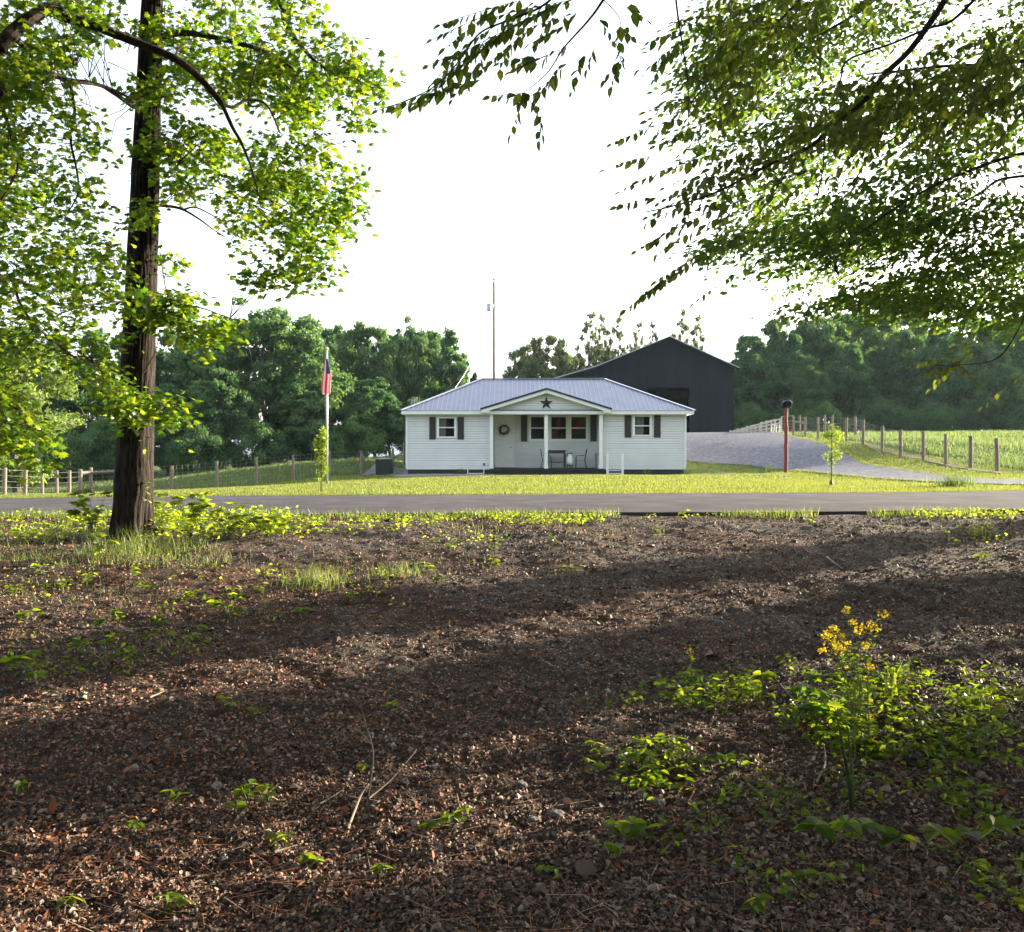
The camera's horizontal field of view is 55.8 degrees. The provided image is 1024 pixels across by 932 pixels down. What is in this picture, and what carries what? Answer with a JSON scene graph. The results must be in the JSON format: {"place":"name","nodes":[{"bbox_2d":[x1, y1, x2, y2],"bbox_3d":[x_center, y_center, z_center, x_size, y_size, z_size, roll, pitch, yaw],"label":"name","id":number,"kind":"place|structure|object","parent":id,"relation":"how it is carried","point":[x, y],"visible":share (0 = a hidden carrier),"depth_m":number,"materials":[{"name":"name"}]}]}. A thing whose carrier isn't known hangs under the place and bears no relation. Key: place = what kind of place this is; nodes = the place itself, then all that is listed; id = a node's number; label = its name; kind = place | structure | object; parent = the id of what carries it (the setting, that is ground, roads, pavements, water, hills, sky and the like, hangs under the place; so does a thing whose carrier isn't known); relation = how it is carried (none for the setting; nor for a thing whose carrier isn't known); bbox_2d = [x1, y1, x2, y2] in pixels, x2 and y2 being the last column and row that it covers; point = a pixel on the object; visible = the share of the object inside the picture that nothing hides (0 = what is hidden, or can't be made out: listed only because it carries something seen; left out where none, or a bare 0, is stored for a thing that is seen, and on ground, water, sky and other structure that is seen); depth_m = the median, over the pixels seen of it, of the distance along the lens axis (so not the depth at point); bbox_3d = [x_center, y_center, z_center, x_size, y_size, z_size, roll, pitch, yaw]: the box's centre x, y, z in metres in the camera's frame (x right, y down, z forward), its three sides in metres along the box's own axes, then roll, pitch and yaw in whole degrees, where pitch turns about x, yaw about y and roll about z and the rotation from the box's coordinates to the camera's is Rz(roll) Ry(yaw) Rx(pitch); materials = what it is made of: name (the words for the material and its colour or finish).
{"place":"outdoors","nodes":[
{"label":"outdoors","id":0,"kind":"place"},
{"bbox_2d":[0,512,1023,931],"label":"forest floor","id":1,"kind":"structure","parent":0,"point":[306,553],"depth_m":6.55,"materials":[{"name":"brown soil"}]},
{"bbox_2d":[0,649,46,682],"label":"leafy weed","id":2,"kind":"object","parent":1,"relation":"on","point":[33,654],"visible":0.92,"depth_m":5.89,"materials":[{"name":"green plant"}]},
{"bbox_2d":[65,488,113,533],"bbox_3d":[-4.966,0.552,11.402,0.582,0.606,0.391,0,1,-16],"label":"maple sprout","id":3,"kind":"object","parent":1,"relation":"on","point":[80,502],"visible":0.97,"depth_m":11.38,"materials":[{"name":"green plant"}]},
{"bbox_2d":[66,617,115,666],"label":"leafy weed","id":4,"kind":"object","parent":1,"relation":"on","point":[78,641],"visible":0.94,"depth_m":6.35,"materials":[{"name":"green plant"}]},
{"bbox_2d":[47,518,191,560],"bbox_3d":[-4.049,0.786,10.371,1.430,0.420,1.480,-1,1,-43],"label":"grass tuft","id":5,"kind":"object","parent":1,"relation":"on","point":[131,543],"visible":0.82,"depth_m":10.39,"materials":[{"name":"green plant"}]},
{"bbox_2d":[139,618,208,659],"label":"leafy weed","id":6,"kind":"object","parent":1,"relation":"on","point":[193,635],"visible":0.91,"depth_m":6.50,"materials":[{"name":"green plant"}]},
{"bbox_2d":[153,892,195,912],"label":"weed seedling","id":7,"kind":"object","parent":1,"relation":"on","point":[179,902],"visible":0.91,"depth_m":3.40,"materials":[{"name":"green plant"}]},
{"bbox_2d":[163,490,214,542],"bbox_3d":[-3.766,0.598,11.266,0.656,0.640,0.522,0,1,0],"label":"maple sprout","id":8,"kind":"object","parent":1,"relation":"on","point":[196,510],"visible":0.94,"depth_m":11.22,"materials":[{"name":"green plant"}]},
{"bbox_2d":[186,502,265,537],"bbox_3d":[-3.326,0.635,11.339,0.941,0.454,0.447,0,1,-10],"label":"maple sprout","id":9,"kind":"object","parent":1,"relation":"on","point":[244,517],"visible":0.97,"depth_m":11.27,"materials":[{"name":"green plant"}]},
{"bbox_2d":[236,513,300,537],"bbox_3d":[-2.866,0.714,11.377,0.761,0.314,0.518,0,1,0],"label":"maple sprout","id":10,"kind":"object","parent":1,"relation":"on","point":[277,518],"visible":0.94,"depth_m":11.38,"materials":[{"name":"green plant"}]},
{"bbox_2d":[257,560,369,593],"bbox_3d":[-1.828,0.993,8.830,0.966,0.302,0.902,1,1,44],"label":"grass tuft","id":11,"kind":"object","parent":1,"relation":"on","point":[319,578],"visible":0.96,"depth_m":8.81,"materials":[{"name":"green plant"}]},
{"bbox_2d":[367,558,425,580],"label":"grass tuft","id":12,"kind":"object","parent":1,"relation":"on","point":[398,572],"visible":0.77,"depth_m":9.20,"materials":[{"name":"green plant"}]},
{"bbox_2d":[0,511,1015,611],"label":"woodland grass","id":13,"kind":"structure","parent":1,"relation":"on","point":[141,552],"depth_m":10.26,"materials":[{"name":"green plant"}]},
{"bbox_2d":[0,504,1016,521],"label":"verge grass","id":14,"kind":"structure","parent":1,"relation":"on","point":[742,513],"depth_m":13.54,"materials":[{"name":"green plant"}]},
{"bbox_2d":[0,504,1023,606],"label":"verge weeds","id":15,"kind":"object","parent":1,"relation":"on","point":[176,520],"visible":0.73,"depth_m":12.11,"materials":[{"name":"green plant"}]},
{"bbox_2d":[6,595,1023,911],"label":"ground cover","id":16,"kind":"object","parent":1,"relation":"on","point":[936,749],"visible":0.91,"depth_m":4.84,"materials":[{"name":"green plant"}]},
{"bbox_2d":[371,0,726,160],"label":"beech tree","id":17,"kind":"object","parent":1,"relation":"on","point":[527,63],"visible":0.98,"depth_m":6.02,"materials":[{"name":"green plant"}]},
{"bbox_2d":[602,816,661,840],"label":"shade weed","id":18,"kind":"object","parent":1,"relation":"on","point":[635,826],"visible":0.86,"depth_m":3.97,"materials":[{"name":"green plant"}]},
{"bbox_2d":[739,893,774,913],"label":"weed seedling","id":19,"kind":"object","parent":1,"relation":"on","point":[761,898],"visible":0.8,"depth_m":3.35,"materials":[{"name":"green plant"}]},
{"bbox_2d":[792,868,834,885],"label":"weed seedling","id":20,"kind":"object","parent":1,"relation":"on","point":[807,873],"visible":0.95,"depth_m":3.55,"materials":[{"name":"green plant"}]},
{"bbox_2d":[785,670,846,730],"bbox_3d":[1.646,1.286,5.223,0.332,0.341,0.256,0,1,25],"label":"maple seedling","id":21,"kind":"object","parent":1,"relation":"on","point":[816,708],"visible":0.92,"depth_m":5.20,"materials":[{"name":"green plant"}]},
{"bbox_2d":[790,815,887,841],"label":"shade weed","id":22,"kind":"object","parent":1,"relation":"on","point":[856,828],"visible":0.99,"depth_m":3.88,"materials":[{"name":"green plant"}]},
{"bbox_2d":[834,707,853,810],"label":"sword leaf plant","id":23,"kind":"object","parent":1,"relation":"on","point":[850,784],"visible":0.92,"depth_m":4.20,"materials":[{"name":"green plant"}]},
{"bbox_2d":[817,606,889,757],"bbox_3d":[1.739,1.083,4.900,0.344,0.780,0.250,0,1,-17],"label":"flowering weed","id":24,"kind":"object","parent":1,"relation":"on","point":[854,725],"visible":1,"depth_m":4.89,"materials":[{"name":"yellow plant"}]},
{"bbox_2d":[871,815,1017,853],"bbox_3d":[1.732,1.480,3.831,0.590,0.145,0.187,0,1,0],"label":"shade weed","id":25,"kind":"object","parent":1,"relation":"on","point":[1005,824],"visible":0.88,"depth_m":3.82,"materials":[{"name":"green plant"}]},
{"bbox_2d":[954,695,1003,759],"bbox_3d":[2.316,1.297,4.768,0.280,0.337,0.164,0,1,0],"label":"tall weed","id":26,"kind":"object","parent":1,"relation":"on","point":[974,700],"visible":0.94,"depth_m":4.75,"materials":[{"name":"green plant"}]},
{"bbox_2d":[0,490,1023,516],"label":"road","id":27,"kind":"structure","parent":0,"point":[664,504],"depth_m":15.68,"materials":[{"name":"grey asphalt"}]},
{"bbox_2d":[0,0,1023,456],"label":"sky","id":28,"kind":"structure","parent":0,"point":[460,208],"materials":[{"name":"white"}]},
{"bbox_2d":[0,429,1023,494],"bbox_3d":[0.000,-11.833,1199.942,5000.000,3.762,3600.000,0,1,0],"label":"ground","id":29,"kind":"structure","parent":0,"point":[401,463],"depth_m":45.40,"materials":[{"name":"green plant"}]},
{"bbox_2d":[0,324,75,467],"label":"woodland tree","id":30,"kind":"object","parent":29,"relation":"on","point":[38,380],"visible":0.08,"depth_m":82.16,"materials":[{"name":"green plant"}]},
{"bbox_2d":[0,325,83,492],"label":"pale tree","id":31,"kind":"object","parent":29,"relation":"on","point":[53,385],"visible":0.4,"depth_m":46.52,"materials":[{"name":"green plant"}]},
{"bbox_2d":[2,468,82,494],"bbox_3d":[-17.366,0.748,35.274,0.343,1.554,7.670,0,1,0],"label":"pasture fence","id":32,"kind":"object","parent":29,"relation":"on","point":[5,481],"visible":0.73,"depth_m":35.57,"materials":[{"name":"wood"}]},
{"bbox_2d":[21,426,93,483],"bbox_3d":[-28.785,-0.626,61.910,3.824,4.383,4.489,0,1,5],"label":"understorey bush","id":33,"kind":"object","parent":29,"relation":"on","point":[74,447],"visible":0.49,"depth_m":61.59,"materials":[{"name":"green plant"}]},
{"bbox_2d":[42,327,115,457],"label":"woodland tree","id":34,"kind":"object","parent":29,"relation":"on","point":[76,404],"visible":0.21,"depth_m":82.72,"materials":[{"name":"green plant"}]},
{"bbox_2d":[72,416,116,480],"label":"understorey bush","id":35,"kind":"object","parent":29,"relation":"on","point":[101,453],"visible":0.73,"depth_m":65.25,"materials":[{"name":"green plant"}]},
{"bbox_2d":[89,330,121,454],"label":"woodland tree","id":36,"kind":"object","parent":29,"relation":"on","point":[117,355],"visible":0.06,"depth_m":78.90,"materials":[{"name":"green plant"}]},
{"bbox_2d":[0,0,280,484],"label":"maple tree","id":37,"kind":"object","parent":29,"relation":"on","point":[16,76],"visible":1,"depth_m":8.64,"materials":[{"name":"green plant"}]},
{"bbox_2d":[154,382,193,476],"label":"woodland tree","id":38,"kind":"object","parent":29,"relation":"on","point":[170,388],"visible":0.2,"depth_m":65.37,"materials":[{"name":"green plant"}]},
{"bbox_2d":[155,330,199,473],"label":"woodland tree","id":39,"kind":"object","parent":29,"relation":"on","point":[164,366],"visible":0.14,"depth_m":75.78,"materials":[{"name":"green plant"}]},
{"bbox_2d":[160,424,234,474],"bbox_3d":[-20.548,-0.880,63.791,3.947,3.833,4.634,1,1,44],"label":"understorey bush","id":40,"kind":"object","parent":29,"relation":"on","point":[182,457],"visible":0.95,"depth_m":63.06,"materials":[{"name":"green plant"}]},
{"bbox_2d":[177,365,261,464],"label":"woodland tree","id":41,"kind":"object","parent":29,"relation":"on","point":[221,412],"visible":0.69,"depth_m":66.64,"materials":[{"name":"green plant"}]},
{"bbox_2d":[78,442,405,491],"bbox_3d":[-9.780,0.080,45.983,3.994,2.679,20.343,0,1,39],"label":"pasture fence","id":42,"kind":"object","parent":29,"relation":"on","point":[90,472],"visible":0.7,"depth_m":41.74,"materials":[{"name":"wood"}]},
{"bbox_2d":[80,0,406,539],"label":"maple tree","id":43,"kind":"object","parent":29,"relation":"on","point":[133,492],"visible":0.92,"depth_m":11.02,"materials":[{"name":"green plant"}]},
{"bbox_2d":[224,417,292,468],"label":"understorey bush","id":44,"kind":"object","parent":29,"relation":"on","point":[258,443],"visible":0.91,"depth_m":65.84,"materials":[{"name":"green plant"}]},
{"bbox_2d":[166,294,358,463],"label":"woodland tree","id":45,"kind":"object","parent":29,"relation":"on","point":[299,350],"visible":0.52,"depth_m":71.83,"materials":[{"name":"green plant"}]},
{"bbox_2d":[267,375,334,460],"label":"woodland tree","id":46,"kind":"object","parent":29,"relation":"on","point":[304,402],"visible":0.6,"depth_m":69.23,"materials":[{"name":"green plant"}]},
{"bbox_2d":[283,418,349,461],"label":"understorey bush","id":47,"kind":"object","parent":29,"relation":"on","point":[337,448],"visible":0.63,"depth_m":67.44,"materials":[{"name":"green plant"}]},
{"bbox_2d":[318,324,361,439],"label":"woodland tree","id":48,"kind":"object","parent":29,"relation":"on","point":[331,335],"visible":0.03,"depth_m":87.09,"materials":[{"name":"green plant"}]},
{"bbox_2d":[328,410,388,459],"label":"understorey bush","id":49,"kind":"object","parent":29,"relation":"on","point":[356,445],"visible":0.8,"depth_m":69.30,"materials":[{"name":"green plant"}]},
{"bbox_2d":[330,320,401,452],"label":"woodland tree","id":50,"kind":"object","parent":29,"relation":"on","point":[375,366],"visible":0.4,"depth_m":81.05,"materials":[{"name":"green plant"}]},
{"bbox_2d":[332,376,405,457],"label":"woodland tree","id":51,"kind":"object","parent":29,"relation":"on","point":[381,408],"visible":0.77,"depth_m":71.23,"materials":[{"name":"green plant"}]},
{"bbox_2d":[380,315,446,426],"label":"woodland tree","id":52,"kind":"object","parent":29,"relation":"on","point":[416,379],"visible":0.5,"depth_m":84.24,"materials":[{"name":"green plant"}]},
{"bbox_2d":[362,464,495,476],"bbox_3d":[-3.825,0.277,46.188,5.659,0.648,10.643,0,1,-24],"label":"gravel bed","id":53,"kind":"object","parent":29,"relation":"on","point":[372,472],"visible":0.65,"depth_m":44.33,"materials":[{"name":"grey gravel"}]},
{"bbox_2d":[376,458,393,474],"bbox_3d":[-6.303,0.045,47.903,0.854,0.899,0.800,0,1,0],"label":"air conditioner","id":54,"kind":"object","parent":53,"relation":"on","point":[384,466],"visible":0.97,"depth_m":47.56,"materials":[{"name":"black metal"}]},
{"bbox_2d":[424,326,470,399],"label":"woodland tree","id":55,"kind":"object","parent":29,"relation":"on","point":[451,377],"visible":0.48,"depth_m":83.10,"materials":[{"name":"green plant"}]},
{"bbox_2d":[501,348,527,377],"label":"woodland tree","id":56,"kind":"object","parent":29,"relation":"on","point":[512,372],"visible":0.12,"depth_m":99.24,"materials":[{"name":"green plant"}]},
{"bbox_2d":[516,343,543,377],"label":"woodland tree","id":57,"kind":"object","parent":29,"relation":"on","point":[521,363],"visible":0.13,"depth_m":97.38,"materials":[{"name":"green plant"}]},
{"bbox_2d":[519,333,580,377],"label":"woodland tree","id":58,"kind":"object","parent":29,"relation":"on","point":[536,364],"visible":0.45,"depth_m":94.56,"materials":[{"name":"green plant"}]},
{"bbox_2d":[572,311,605,370],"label":"woodland tree","id":59,"kind":"object","parent":29,"relation":"on","point":[589,350],"visible":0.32,"depth_m":99.53,"materials":[{"name":"green plant"}]},
{"bbox_2d":[584,314,618,367],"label":"woodland tree","id":60,"kind":"object","parent":29,"relation":"on","point":[606,348],"visible":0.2,"depth_m":102.70,"materials":[{"name":"green plant"}]},
{"bbox_2d":[606,316,632,359],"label":"woodland tree","id":61,"kind":"object","parent":29,"relation":"on","point":[622,349],"visible":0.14,"depth_m":101.67,"materials":[{"name":"green plant"}]},
{"bbox_2d":[555,336,739,432],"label":"barn","id":62,"kind":"structure","parent":29,"relation":"on","point":[675,370],"depth_m":68.90,"materials":[{"name":"metal"}]},
{"bbox_2d":[670,308,699,347],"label":"woodland tree","id":63,"kind":"object","parent":29,"relation":"on","point":[683,326],"visible":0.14,"depth_m":101.77,"materials":[{"name":"green plant"}]},
{"bbox_2d":[729,333,770,426],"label":"woodland tree","id":64,"kind":"object","parent":29,"relation":"on","point":[743,345],"visible":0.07,"depth_m":109.51,"materials":[{"name":"green plant"}]},
{"bbox_2d":[734,401,773,431],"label":"understorey bush","id":65,"kind":"object","parent":29,"relation":"on","point":[747,416],"visible":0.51,"depth_m":83.81,"materials":[{"name":"green plant"}]},
{"bbox_2d":[729,418,780,432],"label":"white rail fence","id":66,"kind":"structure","parent":29,"relation":"on","point":[746,429],"depth_m":60.46,"materials":[{"name":"white wood"}]},
{"bbox_2d":[734,334,781,427],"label":"woodland tree","id":67,"kind":"object","parent":29,"relation":"on","point":[745,388],"visible":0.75,"depth_m":91.18,"materials":[{"name":"green plant"}]},
{"bbox_2d":[742,316,808,422],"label":"woodland tree","id":68,"kind":"object","parent":29,"relation":"on","point":[780,358],"visible":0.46,"depth_m":94.49,"materials":[{"name":"green plant"}]},
{"bbox_2d":[771,407,804,431],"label":"understorey bush","id":69,"kind":"object","parent":29,"relation":"on","point":[796,413],"visible":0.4,"depth_m":84.81,"materials":[{"name":"green plant"}]},
{"bbox_2d":[779,354,834,414],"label":"woodland tree","id":70,"kind":"object","parent":29,"relation":"on","point":[804,388],"visible":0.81,"depth_m":86.71,"materials":[{"name":"green plant"}]},
{"bbox_2d":[598,0,1023,411],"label":"beech tree","id":71,"kind":"object","parent":29,"relation":"on","point":[735,57],"visible":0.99,"depth_m":10.03,"materials":[{"name":"green plant"}]},
{"bbox_2d":[783,305,865,430],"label":"woodland tree","id":72,"kind":"object","parent":29,"relation":"on","point":[822,344],"visible":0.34,"depth_m":98.29,"materials":[{"name":"green plant"}]},
{"bbox_2d":[797,402,853,432],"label":"understorey bush","id":73,"kind":"object","parent":29,"relation":"on","point":[827,410],"visible":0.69,"depth_m":81.26,"materials":[{"name":"green plant"}]},
{"bbox_2d":[819,341,880,432],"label":"woodland tree","id":74,"kind":"object","parent":29,"relation":"on","point":[846,374],"visible":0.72,"depth_m":89.23,"materials":[{"name":"green plant"}]},
{"bbox_2d":[832,309,909,420],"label":"woodland tree","id":75,"kind":"object","parent":29,"relation":"on","point":[874,354],"visible":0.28,"depth_m":101.11,"materials":[{"name":"green plant"}]},
{"bbox_2d":[848,397,912,432],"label":"understorey bush","id":76,"kind":"object","parent":29,"relation":"on","point":[896,420],"visible":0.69,"depth_m":85.32,"materials":[{"name":"green plant"}]},
{"bbox_2d":[874,316,941,431],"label":"woodland tree","id":77,"kind":"object","parent":29,"relation":"on","point":[899,382],"visible":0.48,"depth_m":96.21,"materials":[{"name":"green plant"}]},
{"bbox_2d":[792,416,1023,470],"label":"pasture fence","id":78,"kind":"object","parent":29,"relation":"on","point":[971,455],"visible":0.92,"depth_m":37.61,"materials":[{"name":"wood"}]},
{"bbox_2d":[903,401,966,431],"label":"understorey bush","id":79,"kind":"object","parent":29,"relation":"on","point":[939,419],"visible":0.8,"depth_m":82.73,"materials":[{"name":"green plant"}]},
{"bbox_2d":[908,321,977,424],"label":"woodland tree","id":80,"kind":"object","parent":29,"relation":"on","point":[957,384],"visible":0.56,"depth_m":88.70,"materials":[{"name":"green plant"}]},
{"bbox_2d":[952,396,1011,431],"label":"understorey bush","id":81,"kind":"object","parent":29,"relation":"on","point":[965,424],"visible":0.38,"depth_m":85.43,"materials":[{"name":"green plant"}]},
{"bbox_2d":[942,319,1023,430],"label":"woodland tree","id":82,"kind":"object","parent":29,"relation":"on","point":[980,355],"visible":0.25,"depth_m":92.05,"materials":[{"name":"green plant"}]},
{"bbox_2d":[964,349,1023,431],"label":"woodland tree","id":83,"kind":"object","parent":29,"relation":"on","point":[991,380],"visible":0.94,"depth_m":83.16,"materials":[{"name":"green plant"}]},
{"bbox_2d":[991,323,1023,407],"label":"woodland tree","id":84,"kind":"object","parent":29,"relation":"on","point":[1015,348],"visible":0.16,"depth_m":94.64,"materials":[{"name":"green plant"}]},
{"bbox_2d":[1003,399,1023,431],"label":"understorey bush","id":85,"kind":"object","parent":29,"relation":"on","point":[1019,423],"visible":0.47,"depth_m":83.22,"materials":[{"name":"green plant"}]},
{"bbox_2d":[0,436,1023,497],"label":"lawn","id":86,"kind":"structure","parent":0,"point":[693,466],"depth_m":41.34,"materials":[{"name":"green plant"}]},
{"bbox_2d":[311,425,328,490],"bbox_3d":[-4.318,-0.129,21.801,0.425,1.585,0.314,0,1,0],"label":"sapling","id":87,"kind":"object","parent":86,"relation":"on","point":[322,457],"visible":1,"depth_m":21.78,"materials":[{"name":"green plant"}]},
{"bbox_2d":[325,347,327,482],"bbox_3d":[-6.316,-1.623,32.985,0.110,4.887,0.110,0,1,0],"label":"flagpole","id":88,"kind":"object","parent":86,"relation":"on","point":[326,348],"visible":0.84,"depth_m":32.96,"materials":[{"name":"silver metal"}]},
{"bbox_2d":[321,358,330,394],"bbox_3d":[-6.314,-3.041,32.878,0.333,1.244,0.106,0,1,0],"label":"flag","id":89,"kind":"object","parent":88,"relation":"attached to","point":[326,382],"visible":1,"depth_m":32.84,"materials":[{"name":"fabric"}]},
{"bbox_2d":[1,487,1022,497],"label":"verge grass","id":90,"kind":"structure","parent":86,"relation":"on","point":[595,492],"depth_m":19.37,"materials":[{"name":"green plant"}]},
{"bbox_2d":[400,378,694,474],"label":"house","id":91,"kind":"structure","parent":86,"relation":"on","point":[477,413],"depth_m":46.82,"materials":[{"name":"white plastic"}]},
{"bbox_2d":[496,415,512,465],"bbox_3d":[-0.376,-1.268,48.391,0.811,2.549,0.058,0,1,0],"label":"front door","id":92,"kind":"structure","parent":91,"relation":"in","point":[504,443],"depth_m":48.37,"materials":[{"name":"white metal"}]},
{"bbox_2d":[780,399,791,472],"bbox_3d":[10.908,-1.091,38.459,0.407,3.184,0.404,1,1,44],"label":"bell post","id":93,"kind":"object","parent":86,"relation":"on","point":[786,404],"visible":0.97,"depth_m":38.44,"materials":[{"name":"red paint"}]},
{"bbox_2d":[820,424,844,485],"bbox_3d":[8.029,-0.246,24.192,0.562,1.637,0.588,1,1,43],"label":"sapling","id":94,"kind":"object","parent":86,"relation":"on","point":[831,435],"visible":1,"depth_m":24.17,"materials":[{"name":"green plant"}]},
{"bbox_2d":[686,432,1022,485],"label":"driveway edge grass","id":95,"kind":"structure","parent":86,"relation":"on","point":[861,461],"depth_m":33.98,"materials":[{"name":"green plant"}]},
{"bbox_2d":[922,470,987,487],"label":"grass tuft","id":96,"kind":"object","parent":86,"relation":"on","point":[948,482],"visible":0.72,"depth_m":22.66,"materials":[{"name":"green plant"}]},
{"bbox_2d":[686,432,1023,485],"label":"driveway","id":97,"kind":"structure","parent":0,"point":[762,449],"depth_m":46.75,"materials":[{"name":"grey gravel"}]},
{"bbox_2d":[867,444,1001,473],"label":"bare soil","id":98,"kind":"structure","parent":0,"point":[935,462],"depth_m":36.43,"materials":[{"name":"brown soil"}]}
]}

